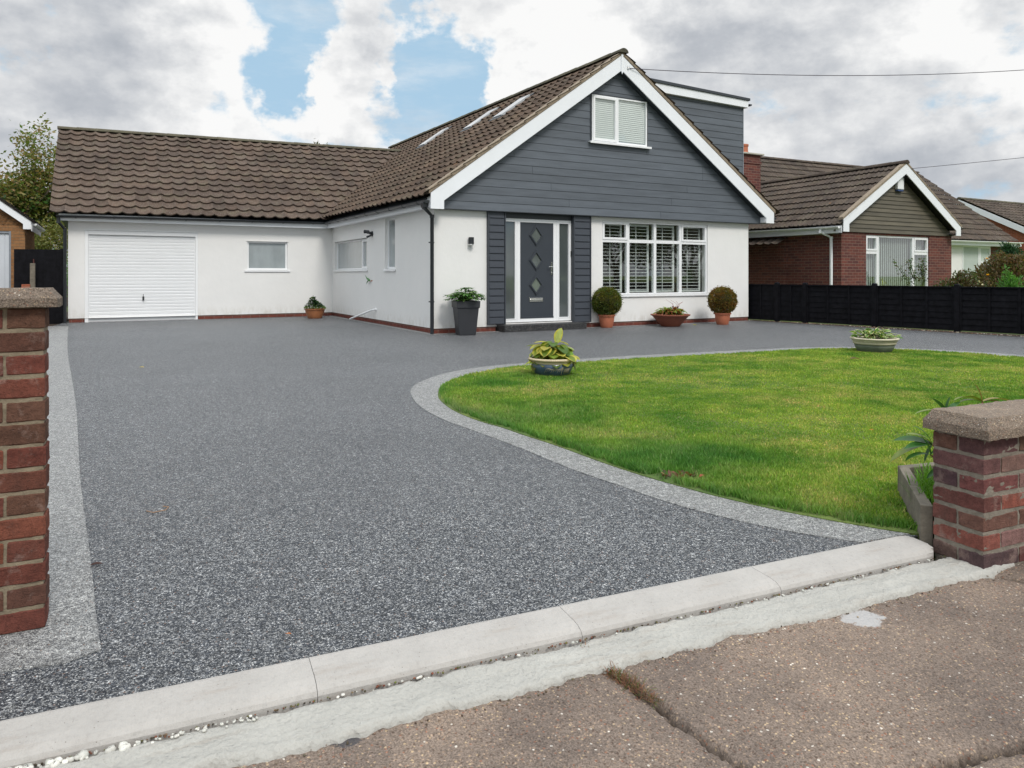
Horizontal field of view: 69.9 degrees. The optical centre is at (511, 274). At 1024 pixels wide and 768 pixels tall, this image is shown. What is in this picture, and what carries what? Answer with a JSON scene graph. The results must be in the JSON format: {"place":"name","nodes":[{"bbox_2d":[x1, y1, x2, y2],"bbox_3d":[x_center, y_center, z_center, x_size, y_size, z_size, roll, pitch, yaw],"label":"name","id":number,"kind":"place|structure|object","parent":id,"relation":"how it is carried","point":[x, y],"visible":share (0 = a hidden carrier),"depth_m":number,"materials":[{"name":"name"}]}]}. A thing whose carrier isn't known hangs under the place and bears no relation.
{"place":"outdoors","nodes":[
{"label":"outdoors","id":0,"kind":"place"},
{"bbox_2d":[67,307,934,560],"bbox_3d":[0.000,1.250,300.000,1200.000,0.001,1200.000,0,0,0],"label":"ground","id":1,"kind":"structure","parent":0,"point":[933,516],"depth_m":3.50,"materials":[{"name":"grey"}]},
{"bbox_2d":[1,172,35,211],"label":"garden tree","id":2,"kind":"object","parent":1,"relation":"on","point":[34,187],"visible":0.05,"depth_m":26.85,"materials":[{"name":"green plant"}]},
{"bbox_2d":[0,197,44,287],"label":"brick garage","id":3,"kind":"structure","parent":1,"relation":"on","point":[19,229],"depth_m":17.41,"materials":[{"name":"brick"}]},
{"bbox_2d":[0,233,8,287],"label":"garage door","id":4,"kind":"structure","parent":3,"relation":"in","point":[4,237],"depth_m":17.39,"materials":[{"name":"paint"}]},
{"bbox_2d":[21,284,29,287],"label":"boundary wall","id":5,"kind":"structure","parent":1,"relation":"on","point":[25,285],"depth_m":16.29,"materials":[{"name":"orange brick"}]},
{"bbox_2d":[0,112,58,222],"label":"garden tree","id":6,"kind":"object","parent":1,"relation":"on","point":[41,173],"visible":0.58,"depth_m":27.47,"materials":[{"name":"green plant"}]},
{"bbox_2d":[7,173,67,305],"bbox_3d":[-17.913,-1.496,28.963,5.154,5.563,4.628,0,0,-31],"label":"garden tree","id":7,"kind":"object","parent":1,"relation":"on","point":[43,201],"visible":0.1,"depth_m":27.36,"materials":[{"name":"green plant"}]},
{"bbox_2d":[30,212,67,270],"bbox_3d":[-16.969,-0.593,25.992,4.652,3.678,4.940,0,0,22],"label":"garden tree","id":8,"kind":"object","parent":1,"relation":"on","point":[51,234],"visible":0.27,"depth_m":26.11,"materials":[{"name":"green plant"}]},
{"bbox_2d":[54,249,67,306],"bbox_3d":[-14.492,0.159,24.242,3.902,2.196,2.744,0,0,15],"label":"garden shrub","id":9,"kind":"object","parent":1,"relation":"on","point":[67,279],"visible":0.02,"depth_m":24.20,"materials":[{"name":"green plant"}]},
{"bbox_2d":[744,144,1023,286],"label":"brick bungalow","id":10,"kind":"object","parent":1,"relation":"on","point":[839,224],"visible":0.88,"depth_m":20.36,"materials":[{"name":"tile"}]},
{"bbox_2d":[866,235,927,285],"bbox_3d":[10.482,-0.190,20.038,2.785,1.740,0.164,0,0,-29],"label":"window","id":11,"kind":"structure","parent":10,"relation":"in","point":[876,240],"depth_m":20.09,"materials":[{"name":"white plastic"}]},
{"bbox_2d":[895,177,903,191],"bbox_3d":[10.485,-2.455,19.834,0.270,0.390,0.095,0,0,-29],"label":"alarm box","id":12,"kind":"object","parent":10,"relation":"attached to","point":[899,185],"visible":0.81,"depth_m":19.80,"materials":[{"name":"white plastic"}]},
{"bbox_2d":[910,157,1023,168],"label":"overhead cable","id":13,"kind":"object","parent":10,"relation":"attached to","point":[965,163],"visible":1,"depth_m":20.14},
{"bbox_2d":[962,246,990,272],"bbox_3d":[17.490,-0.430,27.623,1.860,1.320,0.074,0,0,-29],"label":"window","id":14,"kind":"structure","parent":10,"relation":"in","point":[982,250],"depth_m":27.55,"materials":[{"name":"white plastic"}]},
{"bbox_2d":[957,197,1023,252],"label":"brick house","id":15,"kind":"structure","parent":1,"relation":"on","point":[1007,217],"depth_m":34.88,"materials":[{"name":"tile"}]},
{"bbox_2d":[0,316,1023,720],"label":"driveway","id":16,"kind":"structure","parent":0,"point":[324,484],"depth_m":3.58,"materials":[{"name":"grey gravel"}]},
{"bbox_2d":[0,326,101,671],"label":"driveway border","id":17,"kind":"object","parent":16,"relation":"on","point":[68,632],"visible":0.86,"depth_m":2.93,"materials":[{"name":"grey gravel"}]},
{"bbox_2d":[0,287,62,634],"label":"brick wall end","id":18,"kind":"structure","parent":17,"relation":"on","point":[24,470],"depth_m":2.31,"materials":[{"name":"brick"}]},
{"bbox_2d":[0,658,316,767],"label":"kerb stone","id":19,"kind":"object","parent":16,"relation":"on","point":[73,731],"visible":0.88,"depth_m":1.90,"materials":[{"name":"concrete"}]},
{"bbox_2d":[304,308,324,318],"bbox_3d":[-5.150,1.002,19.150,0.560,0.255,0.560,0,0,0],"label":"plant pot","id":20,"kind":"object","parent":16,"relation":"on","point":[316,313],"visible":0.97,"depth_m":18.97,"materials":[{"name":"brown ceramic"}]},
{"bbox_2d":[304,297,325,308],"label":"bowl shrub","id":21,"kind":"object","parent":20,"relation":"on","point":[315,303],"visible":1,"depth_m":19.07,"materials":[{"name":"green plant"}]},
{"bbox_2d":[49,48,779,333],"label":"white house","id":22,"kind":"structure","parent":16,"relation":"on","point":[640,193],"depth_m":17.45,"materials":[{"name":"paint"}]},
{"bbox_2d":[84,229,197,321],"bbox_3d":[-9.109,0.027,18.090,2.520,2.245,0.102,0,0,-29],"label":"garage door","id":23,"kind":"structure","parent":22,"relation":"in","point":[141,276],"depth_m":18.08,"materials":[{"name":"paint"}]},
{"bbox_2d":[245,241,289,271],"bbox_3d":[-6.516,-0.488,19.533,1.170,0.805,0.140,0,0,-29],"label":"window","id":24,"kind":"structure","parent":22,"relation":"in","point":[261,256],"depth_m":19.55,"materials":[{"name":"white plastic"}]},
{"bbox_2d":[333,238,367,271],"bbox_3d":[-4.134,-0.490,18.882,0.150,0.800,2.930,0,0,-29],"label":"window","id":25,"kind":"structure","parent":22,"relation":"in","point":[351,255],"depth_m":18.96,"materials":[{"name":"white plastic"}]},
{"bbox_2d":[349,308,376,319],"bbox_3d":[-3.637,0.943,17.679,0.117,0.354,1.663,0,0,-33],"label":"waste pipe","id":26,"kind":"object","parent":22,"relation":"attached to","point":[375,309],"visible":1,"depth_m":17.49,"materials":[{"name":"white plastic"}]},
{"bbox_2d":[364,230,372,237],"bbox_3d":[-3.377,-0.968,17.264,0.258,0.203,0.139,0,0,16],"label":"security light","id":27,"kind":"object","parent":22,"relation":"attached to","point":[369,232],"visible":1,"depth_m":17.23,"materials":[{"name":"black plastic"}]},
{"bbox_2d":[383,217,395,270],"bbox_3d":[-2.663,-0.675,16.232,0.150,1.190,0.750,0,0,-29],"label":"window","id":28,"kind":"structure","parent":22,"relation":"in","point":[391,221],"depth_m":16.38,"materials":[{"name":"white plastic"}]},
{"bbox_2d":[468,237,473,244],"bbox_3d":[-0.798,-0.662,14.364,0.120,0.155,0.108,0,0,-29],"label":"wall lamp","id":29,"kind":"object","parent":22,"relation":"attached to","point":[470,240],"visible":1,"depth_m":14.32,"materials":[{"name":"black plastic"}]},
{"bbox_2d":[520,222,553,318],"bbox_3d":[0.519,-0.095,15.209,0.803,1.980,0.113,0,0,-29],"label":"front door","id":30,"kind":"structure","parent":22,"relation":"in","point":[536,239],"depth_m":15.21,"materials":[{"name":"grey plastic"}]},
{"bbox_2d":[589,93,651,148],"bbox_3d":[2.368,-3.352,16.007,1.660,1.085,0.116,0,0,-29],"label":"window","id":31,"kind":"structure","parent":22,"relation":"in","point":[614,120],"depth_m":15.98,"materials":[{"name":"white plastic"}]},
{"bbox_2d":[602,221,708,296],"bbox_3d":[3.261,-0.353,16.794,3.190,1.675,0.267,0,0,-29],"label":"window","id":32,"kind":"structure","parent":22,"relation":"in","point":[679,241],"depth_m":16.83,"materials":[{"name":"white plastic"}]},
{"bbox_2d":[629,68,1019,75],"bbox_3d":[14.259,-6.130,18.962,24.260,3.295,0.015,0,0,-15],"label":"overhead cable","id":33,"kind":"object","parent":22,"relation":"attached to","point":[820,75],"visible":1,"depth_m":17.16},
{"bbox_2d":[309,606,581,702],"bbox_3d":[-0.187,1.167,2.250,0.826,0.086,0.166,0,0,-24],"label":"kerb stone","id":34,"kind":"object","parent":16,"relation":"on","point":[367,668],"visible":0.77,"depth_m":2.21,"materials":[{"name":"concrete"}]},
{"bbox_2d":[451,300,479,335],"bbox_3d":[-0.875,0.807,13.860,0.455,0.645,0.455,0,0,-18],"label":"tall planter","id":35,"kind":"object","parent":16,"relation":"on","point":[465,313],"visible":0.95,"depth_m":13.69,"materials":[{"name":"plastic"}]},
{"bbox_2d":[443,287,486,301],"bbox_3d":[-0.892,0.381,13.865,0.864,0.302,0.753,0,0,0],"label":"fatsia plant","id":36,"kind":"object","parent":35,"relation":"on","point":[463,296],"visible":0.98,"depth_m":13.75,"materials":[{"name":"green plant"}]},
{"bbox_2d":[331,316,748,334],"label":"brick plinth","id":37,"kind":"structure","parent":16,"relation":"on","point":[490,331],"depth_m":16.34,"materials":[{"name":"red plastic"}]},
{"bbox_2d":[598,314,614,327],"bbox_3d":[2.040,0.990,15.800,0.378,0.280,0.378,0,0,0],"label":"plant pot","id":38,"kind":"object","parent":16,"relation":"on","point":[606,321],"visible":0.89,"depth_m":15.67,"materials":[{"name":"ceramic"}]},
{"bbox_2d":[591,286,623,314],"bbox_3d":[2.041,0.572,15.791,0.744,0.690,0.731,0,0,0],"label":"box ball","id":39,"kind":"object","parent":38,"relation":"on","point":[607,301],"visible":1,"depth_m":15.62,"materials":[{"name":"green plant"}]},
{"bbox_2d":[559,567,780,643],"bbox_3d":[0.572,1.167,2.586,0.830,0.086,0.166,0,0,-24],"label":"kerb stone","id":40,"kind":"object","parent":16,"relation":"on","point":[609,615],"visible":0.81,"depth_m":2.55,"materials":[{"name":"concrete"}]},
{"bbox_2d":[650,313,690,326],"bbox_3d":[3.500,0.996,16.200,0.870,0.268,0.870,0,0,0],"label":"plant pot","id":41,"kind":"object","parent":16,"relation":"on","point":[670,320],"visible":0.88,"depth_m":15.94,"materials":[{"name":"brown ceramic"}]},
{"bbox_2d":[653,300,686,314],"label":"bowl plant","id":42,"kind":"object","parent":41,"relation":"in","point":[675,310],"visible":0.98,"depth_m":16.11,"materials":[{"name":"green plant"}]},
{"bbox_2d":[411,347,1023,542],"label":"driveway border","id":43,"kind":"object","parent":16,"relation":"on","point":[424,394],"visible":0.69,"depth_m":4.02,"materials":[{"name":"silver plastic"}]},
{"bbox_2d":[714,313,730,324],"bbox_3d":[4.810,0.995,16.750,0.389,0.270,0.389,0,0,0],"label":"plant pot","id":44,"kind":"object","parent":16,"relation":"on","point":[722,318],"visible":0.96,"depth_m":16.62,"materials":[{"name":"ceramic"}]},
{"bbox_2d":[707,285,737,313],"bbox_3d":[4.812,0.577,16.742,0.739,0.704,0.747,0,0,0],"label":"box ball","id":45,"kind":"object","parent":44,"relation":"on","point":[723,300],"visible":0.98,"depth_m":16.57,"materials":[{"name":"green plant"}]},
{"bbox_2d":[748,282,1023,333],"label":"black fence","id":46,"kind":"object","parent":16,"relation":"on","point":[957,308],"visible":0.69,"depth_m":15.43,"materials":[{"name":"black wood"}]},
{"bbox_2d":[748,319,1023,336],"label":"soil strip","id":47,"kind":"object","parent":16,"relation":"on","point":[901,328],"visible":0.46,"depth_m":15.12,"materials":[{"name":"brown soil"}]},
{"bbox_2d":[752,320,1023,336],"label":"gravel","id":48,"kind":"structure","parent":47,"relation":"on","point":[896,328],"depth_m":15.33,"materials":[{"name":"grey gravel"}]},
{"bbox_2d":[898,462,934,546],"bbox_3d":[2.157,1.083,3.690,1.336,0.195,0.366,0,0,-42],"label":"timber bed edging","id":49,"kind":"object","parent":16,"relation":"on","point":[919,506],"visible":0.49,"depth_m":3.32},
{"bbox_2d":[0,0,1023,269],"label":"sky","id":50,"kind":"structure","parent":0,"point":[360,73],"materials":[{"name":"white"}]},
{"bbox_2d":[233,563,1023,767],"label":"pavement","id":51,"kind":"structure","parent":0,"point":[934,679],"depth_m":1.99,"materials":[{"name":"concrete"}]},
{"bbox_2d":[34,556,1010,767],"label":"grit","id":52,"kind":"object","parent":51,"relation":"on","point":[275,710],"visible":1,"depth_m":2.17,"materials":[{"name":"grey gravel"}]},
{"bbox_2d":[41,557,1014,767],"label":"kerb haunching","id":53,"kind":"object","parent":51,"relation":"on","point":[300,730],"visible":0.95,"depth_m":2.11,"materials":[{"name":"white concrete"}]},
{"bbox_2d":[7,559,929,767],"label":"pebbles","id":54,"kind":"object","parent":53,"relation":"on","point":[81,755],"visible":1,"depth_m":1.79,"materials":[{"name":"white gravel"}]},
{"bbox_2d":[750,536,933,595],"bbox_3d":[1.355,1.167,2.933,0.880,0.086,0.166,0,0,-24],"label":"kerb stone","id":55,"kind":"object","parent":53,"relation":"on","point":[800,573],"visible":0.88,"depth_m":2.89,"materials":[{"name":"concrete"}]},
{"bbox_2d":[581,642,665,708],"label":"weeds","id":56,"kind":"object","parent":51,"relation":"on","point":[613,672],"visible":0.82,"depth_m":2.12,"materials":[{"name":"brown plant"}]},
{"bbox_2d":[438,347,1023,539],"bbox_3d":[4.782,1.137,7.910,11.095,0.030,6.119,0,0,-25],"label":"lawn","id":57,"kind":"structure","parent":0,"point":[656,476],"depth_m":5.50,"materials":[{"name":"green plant"}]},
{"bbox_2d":[528,356,573,375],"bbox_3d":[0.458,1.022,8.280,0.556,0.191,0.556,0,0,0],"label":"plant pot","id":58,"kind":"object","parent":57,"relation":"on","point":[548,369],"visible":0.58,"depth_m":8.08,"materials":[{"name":"blue ceramic"}]},
{"bbox_2d":[524,328,579,370],"bbox_3d":[0.443,0.841,8.236,0.626,0.493,0.436,0,0,0],"label":"hosta plant","id":59,"kind":"object","parent":58,"relation":"in","point":[546,350],"visible":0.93,"depth_m":8.16,"materials":[{"name":"green plant"}]},
{"bbox_2d":[659,468,694,479],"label":"leaf litter","id":60,"kind":"object","parent":57,"relation":"on","point":[670,473],"visible":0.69,"depth_m":4.07,"materials":[{"name":"brown plant"}]},
{"bbox_2d":[850,336,899,352],"bbox_3d":[5.320,1.031,10.760,0.660,0.228,0.660,0,0,0],"label":"plant pot","id":61,"kind":"object","parent":57,"relation":"on","point":[878,344],"visible":0.84,"depth_m":10.54,"materials":[{"name":"ceramic"}]},
{"bbox_2d":[850,328,902,338],"bbox_3d":[5.323,0.869,10.772,0.679,0.176,0.585,0,0,-30],"label":"hosta plant","id":62,"kind":"object","parent":61,"relation":"on","point":[869,333],"visible":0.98,"depth_m":10.69,"materials":[{"name":"green plant"}]},
{"bbox_2d":[750,319,1023,334],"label":"garden ground","id":63,"kind":"structure","parent":0,"point":[893,327],"depth_m":16.20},
{"bbox_2d":[890,256,929,285],"bbox_3d":[8.647,0.377,15.976,0.942,1.611,0.308,0,0,0],"label":"climbing rose","id":64,"kind":"object","parent":63,"relation":"on","point":[922,267],"visible":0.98,"depth_m":15.94,"materials":[{"name":"green plant"}]},
{"bbox_2d":[933,270,987,286],"bbox_3d":[9.761,0.535,16.028,1.872,1.311,1.267,0,0,0],"label":"rose bush","id":65,"kind":"object","parent":63,"relation":"on","point":[961,279],"visible":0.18,"depth_m":15.91,"materials":[{"name":"green plant"}]},
{"bbox_2d":[954,250,1023,286],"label":"bronze shrub","id":66,"kind":"object","parent":63,"relation":"on","point":[1014,262],"visible":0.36,"depth_m":16.45,"materials":[{"name":"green plant"}]},
{"bbox_2d":[995,264,1023,286],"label":"fern shrub","id":67,"kind":"object","parent":63,"relation":"on","point":[1010,279],"visible":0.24,"depth_m":15.17,"materials":[{"name":"green plant"}]},
{"bbox_2d":[975,241,1023,286],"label":"conifer hedge","id":68,"kind":"object","parent":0,"point":[1007,248],"visible":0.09,"depth_m":18.51,"materials":[{"name":"green plant"}]},
{"label":"pavement","id":69,"kind":"structure","parent":0,"visible":0},
{"bbox_2d":[923,399,1023,568],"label":"brick garden wall","id":70,"kind":"structure","parent":69,"relation":"on","point":[978,486],"depth_m":2.97,"materials":[{"name":"brick"}]},
{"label":"garden bed","id":71,"kind":"structure","parent":0,"visible":0},
{"bbox_2d":[890,426,933,478],"bbox_3d":[1.933,0.880,3.397,0.338,0.345,0.117,0,0,19],"label":"peony plant","id":72,"kind":"object","parent":71,"relation":"on","point":[919,442],"visible":0.59,"depth_m":3.42,"materials":[{"name":"green plant"}]},
{"bbox_2d":[897,458,934,505],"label":"bed grass","id":73,"kind":"structure","parent":71,"relation":"on","point":[927,488],"depth_m":3.47,"materials":[{"name":"green plant"}]},
{"bbox_2d":[915,384,1007,413],"bbox_3d":[2.349,0.806,3.794,0.527,0.493,0.099,0,0,0],"label":"peony plant","id":74,"kind":"object","parent":71,"relation":"on","point":[941,405],"visible":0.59,"depth_m":3.81,"materials":[{"name":"green plant"}]},
{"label":"path","id":75,"kind":"structure","parent":0,"visible":0},
{"bbox_2d":[30,259,35,287],"bbox_3d":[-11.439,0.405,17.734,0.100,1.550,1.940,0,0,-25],"label":"post","id":76,"kind":"object","parent":75,"relation":"on","point":[33,275],"visible":0.23,"depth_m":16.86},
{"bbox_2d":[14,249,62,323],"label":"side gate","id":77,"kind":"structure","parent":75,"relation":"on","point":[49,267],"depth_m":17.19,"materials":[{"name":"black wood"}]}
]}

